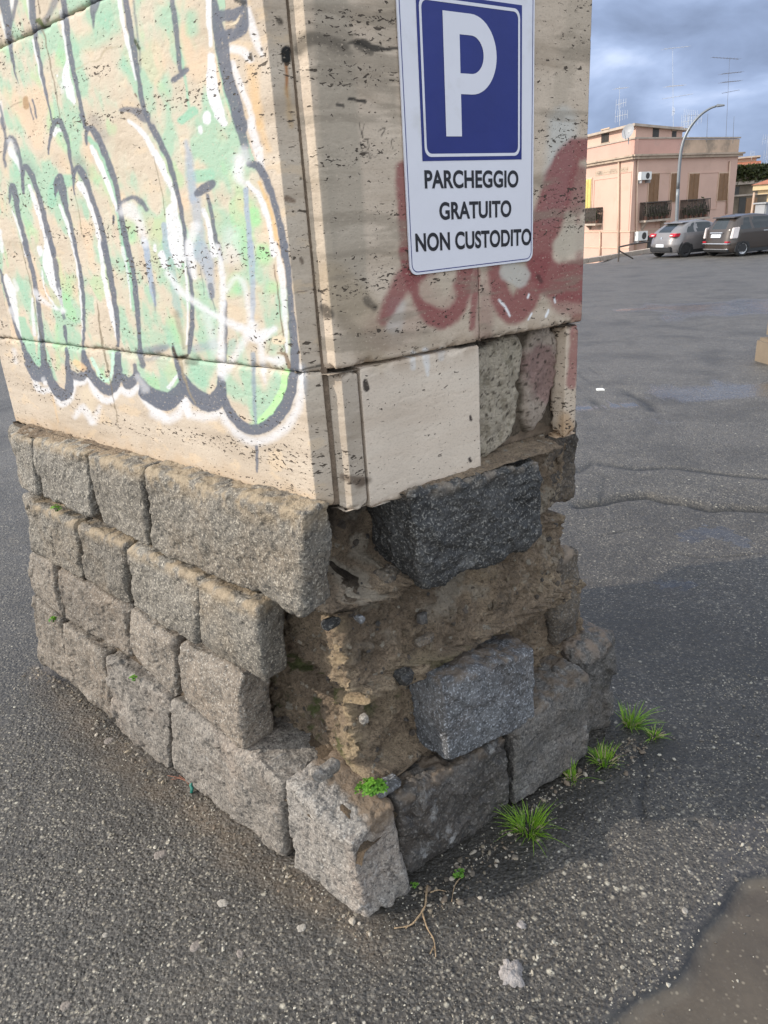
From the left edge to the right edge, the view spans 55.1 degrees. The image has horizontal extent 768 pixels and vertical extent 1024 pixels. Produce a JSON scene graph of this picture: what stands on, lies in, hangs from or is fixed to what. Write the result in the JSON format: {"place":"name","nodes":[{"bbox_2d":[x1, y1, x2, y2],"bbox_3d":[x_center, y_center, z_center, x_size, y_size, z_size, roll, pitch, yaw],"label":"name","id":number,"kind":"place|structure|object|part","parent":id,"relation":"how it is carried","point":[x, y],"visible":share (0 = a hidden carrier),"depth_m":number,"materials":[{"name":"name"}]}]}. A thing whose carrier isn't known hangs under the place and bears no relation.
{"place":"outdoors","nodes":[
{"label":"outdoors","id":0,"kind":"place"},
{"bbox_2d":[0,250,767,1023],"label":"ground","id":1,"kind":"structure","parent":0,"point":[664,512],"depth_m":2.10,"materials":[{"name":"grey asphalt"}]},
{"bbox_2d":[60,1001,71,1010],"bbox_3d":[-0.722,1.117,1.665,0.026,0.005,0.027,9,25,30],"label":"gum spot","id":2,"kind":"object","parent":1,"relation":"on","point":[65,1005],"visible":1,"depth_m":1.66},
{"bbox_2d":[104,737,112,743],"bbox_3d":[-0.949,0.787,2.537,0.034,0.005,0.037,9,25,30],"label":"gum spot","id":3,"kind":"object","parent":1,"relation":"on","point":[108,740],"visible":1,"depth_m":2.53,"materials":[{"name":"white"}]},
{"bbox_2d":[153,850,166,858],"bbox_3d":[-0.625,0.956,2.054,0.039,0.005,0.034,-14,24,-23],"label":"gum spot","id":4,"kind":"object","parent":1,"relation":"on","point":[160,854],"visible":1,"depth_m":2.05,"materials":[{"name":"white"}]},
{"bbox_2d":[167,775,188,784],"bbox_3d":[-0.642,0.844,2.321,0.101,0.008,0.025,7,24,26],"label":"twig bundle","id":5,"kind":"object","parent":1,"relation":"on","point":[178,778],"visible":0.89,"depth_m":2.32,"materials":[{"name":"brown wood"}]},
{"bbox_2d":[189,783,193,792],"bbox_3d":[-0.594,0.852,2.271,0.013,0.030,0.022,-9,22,-12],"label":"plastic scrap","id":6,"kind":"object","parent":1,"relation":"on","point":[191,788],"visible":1,"depth_m":2.27,"materials":[{"name":"teal plastic"}]},
{"bbox_2d":[190,940,200,951],"bbox_3d":[-0.457,1.049,1.779,0.030,0.005,0.030,-17,25,-29],"label":"gum spot","id":7,"kind":"object","parent":1,"relation":"on","point":[194,946],"visible":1,"depth_m":1.78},
{"bbox_2d":[217,899,228,906],"bbox_3d":[-0.415,1.004,1.890,0.035,0.005,0.028,5,23,23],"label":"gum spot","id":8,"kind":"object","parent":1,"relation":"on","point":[222,902],"visible":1,"depth_m":1.89,"materials":[{"name":"white"}]},
{"bbox_2d":[236,949,243,957],"bbox_3d":[-0.342,1.051,1.752,0.020,0.005,0.027,-14,23,-23],"label":"gum spot","id":9,"kind":"object","parent":1,"relation":"on","point":[239,953],"visible":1,"depth_m":1.75,"materials":[{"name":"grey"}]},
{"bbox_2d":[297,924,305,931],"bbox_3d":[-0.202,1.019,1.802,0.027,0.005,0.026,-14,24,-23],"label":"gum spot","id":10,"kind":"object","parent":1,"relation":"on","point":[301,927],"visible":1,"depth_m":1.80,"materials":[{"name":"white"}]},
{"bbox_2d":[0,0,617,916],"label":"stone pillar","id":11,"kind":"structure","parent":1,"relation":"on","point":[294,440],"depth_m":1.74,"materials":[{"name":"beige stone"}]},
{"bbox_2d":[48,616,55,622],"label":"leafy weed","id":12,"kind":"object","parent":11,"relation":"on","point":[53,618],"visible":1,"depth_m":2.63,"materials":[{"name":"green plant"}]},
{"bbox_2d":[50,504,62,511],"bbox_3d":[-1.018,-0.013,2.285,0.041,0.024,0.031,-4,22,0],"label":"leafy weed","id":13,"kind":"object","parent":11,"relation":"on","point":[56,507],"visible":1,"depth_m":2.28,"materials":[{"name":"green plant"}]},
{"bbox_2d":[354,777,388,796],"bbox_3d":[-0.031,0.669,1.790,0.085,0.043,0.060,-4,22,0],"label":"leafy weed","id":14,"kind":"object","parent":11,"relation":"on","point":[366,788],"visible":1,"depth_m":1.78,"materials":[{"name":"green plant"}]},
{"bbox_2d":[396,0,534,274],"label":"parking sign","id":15,"kind":"object","parent":11,"relation":"attached to","point":[466,72],"visible":1,"depth_m":1.46,"materials":[{"name":"white metal"}]},
{"bbox_2d":[0,642,767,1023],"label":"loose grit","id":16,"kind":"object","parent":1,"relation":"on","point":[450,878],"visible":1,"depth_m":1.94,"materials":[{"name":"gravel"}]},
{"bbox_2d":[394,885,445,956],"bbox_3d":[0.118,0.994,1.807,0.124,0.011,0.167,11,26,34],"label":"dry root","id":17,"kind":"object","parent":1,"relation":"on","point":[422,911],"visible":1,"depth_m":1.80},
{"bbox_2d":[452,868,464,878],"bbox_3d":[0.193,0.941,1.909,0.034,0.032,0.026,-4,22,0],"label":"leafy weed","id":18,"kind":"object","parent":1,"relation":"on","point":[461,873],"visible":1,"depth_m":1.91,"materials":[{"name":"green plant"}]},
{"bbox_2d":[498,958,524,987],"bbox_3d":[0.288,1.038,1.666,0.060,0.018,0.072,-1,22,8],"label":"mortar lump","id":19,"kind":"object","parent":1,"relation":"on","point":[510,973],"visible":1,"depth_m":1.66,"materials":[{"name":"grey concrete"}]},
{"bbox_2d":[517,920,525,928],"bbox_3d":[0.332,0.996,1.779,0.025,0.007,0.029,-10,22,-15],"label":"flat chip","id":20,"kind":"object","parent":1,"relation":"on","point":[521,924],"visible":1,"depth_m":1.78,"materials":[{"name":"white stone"}]},
{"bbox_2d":[494,802,565,855],"bbox_3d":[0.404,0.856,2.014,0.226,0.083,0.218,-4,22,0],"label":"grass tuft","id":21,"kind":"object","parent":1,"relation":"on","point":[521,817],"visible":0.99,"depth_m":2.05,"materials":[{"name":"plant"}]},
{"bbox_2d":[562,759,602,786],"bbox_3d":[0.572,0.773,2.220,0.123,0.067,0.153,-9,22,-13],"label":"grass tuft","id":22,"kind":"object","parent":1,"relation":"on","point":[570,773],"visible":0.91,"depth_m":2.22,"materials":[{"name":"plant"}]},
{"bbox_2d":[587,741,626,771],"bbox_3d":[0.665,0.750,2.272,0.166,0.060,0.165,-4,22,0],"label":"grass tuft","id":23,"kind":"object","parent":1,"relation":"on","point":[601,755],"visible":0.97,"depth_m":2.29,"materials":[{"name":"plant"}]},
{"bbox_2d":[583,248,651,263],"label":"kerb","id":24,"kind":"structure","parent":1,"relation":"on","point":[611,256],"depth_m":33.39,"materials":[{"name":"beige concrete"}]},
{"bbox_2d":[617,241,649,261],"bbox_3d":[10.808,-11.152,31.358,0.442,0.600,4.212,10,26,32],"label":"hand railing","id":25,"kind":"object","parent":1,"relation":"on","point":[619,247],"visible":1,"depth_m":30.15,"materials":[{"name":"grey metal"}]},
{"bbox_2d":[615,701,667,734],"bbox_3d":[0.840,0.672,2.411,0.197,0.079,0.185,-4,22,0],"label":"grass tuft","id":26,"kind":"object","parent":1,"relation":"on","point":[629,721],"visible":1,"depth_m":2.43,"materials":[{"name":"plant"}]},
{"bbox_2d":[640,724,670,740],"bbox_3d":[0.872,0.709,2.368,0.108,0.042,0.095,-4,22,0],"label":"grass tuft","id":27,"kind":"object","parent":1,"relation":"on","point":[652,732],"visible":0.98,"depth_m":2.38,"materials":[{"name":"plant"}]},
{"bbox_2d":[584,123,745,263],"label":"corner house","id":28,"kind":"structure","parent":1,"relation":"on","point":[631,192],"depth_m":54.96,"materials":[{"name":"paint"}]},
{"bbox_2d":[585,178,592,209],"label":"window","id":29,"kind":"structure","parent":28,"relation":"in","point":[589,181],"depth_m":57.78,"materials":[{"name":"yellow glass"}]},
{"bbox_2d":[600,127,609,143],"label":"window","id":30,"kind":"structure","parent":28,"relation":"in","point":[604,137],"depth_m":55.13,"materials":[{"name":"grey glass"}]},
{"bbox_2d":[612,86,627,124],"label":"roof aerial","id":31,"kind":"object","parent":28,"relation":"on","point":[619,105],"visible":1,"depth_m":53.36,"materials":[{"name":"metal"}]},
{"bbox_2d":[622,124,633,143],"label":"satellite dish","id":32,"kind":"object","parent":28,"relation":"attached to","point":[627,130],"visible":1,"depth_m":50.64,"materials":[{"name":"white metal"}]},
{"bbox_2d":[645,234,652,248],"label":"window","id":33,"kind":"structure","parent":28,"relation":"in","point":[648,245],"depth_m":54.89,"materials":[{"name":"grey glass"}]},
{"bbox_2d":[647,172,659,204],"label":"window","id":34,"kind":"structure","parent":28,"relation":"in","point":[653,187],"depth_m":53.57,"materials":[{"name":"brown wood"}]},
{"bbox_2d":[652,128,658,136],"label":"window","id":35,"kind":"structure","parent":28,"relation":"in","point":[655,130],"depth_m":52.72,"materials":[{"name":"grey glass"}]},
{"bbox_2d":[668,172,676,202],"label":"window","id":36,"kind":"structure","parent":28,"relation":"in","point":[673,175],"depth_m":54.69,"materials":[{"name":"brown wood"}]},
{"bbox_2d":[671,130,677,136],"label":"window","id":37,"kind":"structure","parent":28,"relation":"in","point":[674,132],"depth_m":53.76,"materials":[{"name":"grey glass"}]},
{"bbox_2d":[663,46,689,126],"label":"roof aerial","id":38,"kind":"object","parent":28,"relation":"on","point":[675,85],"visible":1,"depth_m":52.05,"materials":[{"name":"metal"}]},
{"bbox_2d":[681,110,701,129],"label":"roof aerial","id":39,"kind":"object","parent":28,"relation":"on","point":[688,118],"visible":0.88,"depth_m":51.61,"materials":[{"name":"metal"}]},
{"bbox_2d":[687,172,699,202],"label":"window","id":40,"kind":"structure","parent":28,"relation":"in","point":[693,177],"depth_m":55.92,"materials":[{"name":"brown wood"}]},
{"bbox_2d":[716,172,728,201],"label":"window","id":41,"kind":"structure","parent":28,"relation":"in","point":[722,186],"depth_m":57.85,"materials":[{"name":"brown wood"}]},
{"bbox_2d":[711,57,743,129],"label":"roof aerial","id":42,"kind":"object","parent":28,"relation":"on","point":[728,81],"visible":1,"depth_m":56.35,"materials":[{"name":"grey metal"}]},
{"bbox_2d":[682,907,687,913],"bbox_3d":[0.727,0.964,1.779,0.019,0.004,0.018,-17,25,-29],"label":"gum spot","id":43,"kind":"object","parent":1,"relation":"on","point":[684,910],"visible":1,"depth_m":1.78,"materials":[{"name":"white"}]},
{"bbox_2d":[649,219,733,256],"bbox_3d":[13.534,-11.815,31.577,4.085,1.450,2.080,-11,23,-17],"label":"parked car","id":44,"kind":"object","parent":1,"relation":"on","point":[683,238],"visible":0.63,"depth_m":30.61,"materials":[{"name":"silver metal"}]},
{"bbox_3d":[12.005,-11.929,30.960,0.475,0.305,0.776,-11,23,-17],"label":"rear window","id":45,"kind":"part","parent":44,"relation":"part of","materials":[{"name":"grey glass"}]},
{"bbox_3d":[12.683,-11.774,30.441,0.503,0.360,0.190,-11,23,-17],"label":"side window","id":46,"kind":"part","parent":44,"relation":"part of","materials":[{"name":"grey glass"}]},
{"bbox_3d":[13.614,-11.954,30.725,1.475,0.365,0.190,-11,23,-17],"label":"side window","id":47,"kind":"part","parent":44,"relation":"part of","materials":[{"name":"grey glass"}]},
{"bbox_2d":[675,104,724,220],"bbox_3d":[13.188,-14.222,30.941,1.620,5.053,0.212,5,23,22],"label":"street lamp","id":48,"kind":"object","parent":1,"relation":"on","point":[679,166],"visible":0.86,"depth_m":30.96,"materials":[{"name":"grey metal"}]},
{"bbox_2d":[702,213,767,255],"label":"parked car","id":49,"kind":"object","parent":1,"relation":"on","point":[740,234],"visible":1,"depth_m":29.00,"materials":[{"name":"grey paint"}]},
{"bbox_3d":[13.429,-11.447,29.265,0.242,0.370,0.764,-10,22,-16],"label":"rear window","id":50,"kind":"part","parent":49,"relation":"part of","materials":[{"name":"grey glass"}]},
{"bbox_3d":[14.107,-11.289,28.744,0.542,0.430,0.180,-10,22,-16],"label":"side window","id":51,"kind":"part","parent":49,"relation":"part of","materials":[{"name":"grey glass"}]},
{"bbox_3d":[15.160,-11.486,29.046,1.571,0.435,0.180,-10,22,-16],"label":"side window","id":52,"kind":"part","parent":49,"relation":"part of","materials":[{"name":"grey glass"}]},
{"bbox_2d":[733,162,767,213],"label":"old house","id":53,"kind":"structure","parent":1,"relation":"on","point":[748,175],"depth_m":62.34,"materials":[{"name":"paint"}]},
{"bbox_2d":[734,186,739,194],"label":"window","id":54,"kind":"structure","parent":53,"relation":"in","point":[737,188],"depth_m":62.30,"materials":[{"name":"grey glass"}]},
{"bbox_2d":[738,197,745,212],"bbox_3d":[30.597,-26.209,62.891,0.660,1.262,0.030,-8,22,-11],"label":"door","id":55,"kind":"structure","parent":53,"relation":"in","point":[742,200],"depth_m":62.87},
{"bbox_2d":[738,155,760,164],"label":"roof shed","id":56,"kind":"structure","parent":53,"relation":"on","point":[744,160],"depth_m":67.50,"materials":[{"name":"tile"}]},
{"bbox_2d":[751,180,767,212],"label":"ochre house","id":57,"kind":"structure","parent":1,"relation":"on","point":[761,187],"depth_m":41.19,"materials":[{"name":"paint"}]},
{"bbox_2d":[753,202,767,213],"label":"white cabinet","id":58,"kind":"object","parent":1,"relation":"on","point":[761,207],"visible":0.47,"depth_m":36.49,"materials":[{"name":"white metal"}]},
{"bbox_2d":[755,325,767,364],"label":"stone post","id":59,"kind":"object","parent":1,"relation":"on","point":[761,354],"visible":0.81,"depth_m":7.58,"materials":[{"name":"beige stone"}]},
{"bbox_2d":[587,0,767,163],"label":"sky","id":60,"kind":"structure","parent":0,"point":[630,38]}
]}

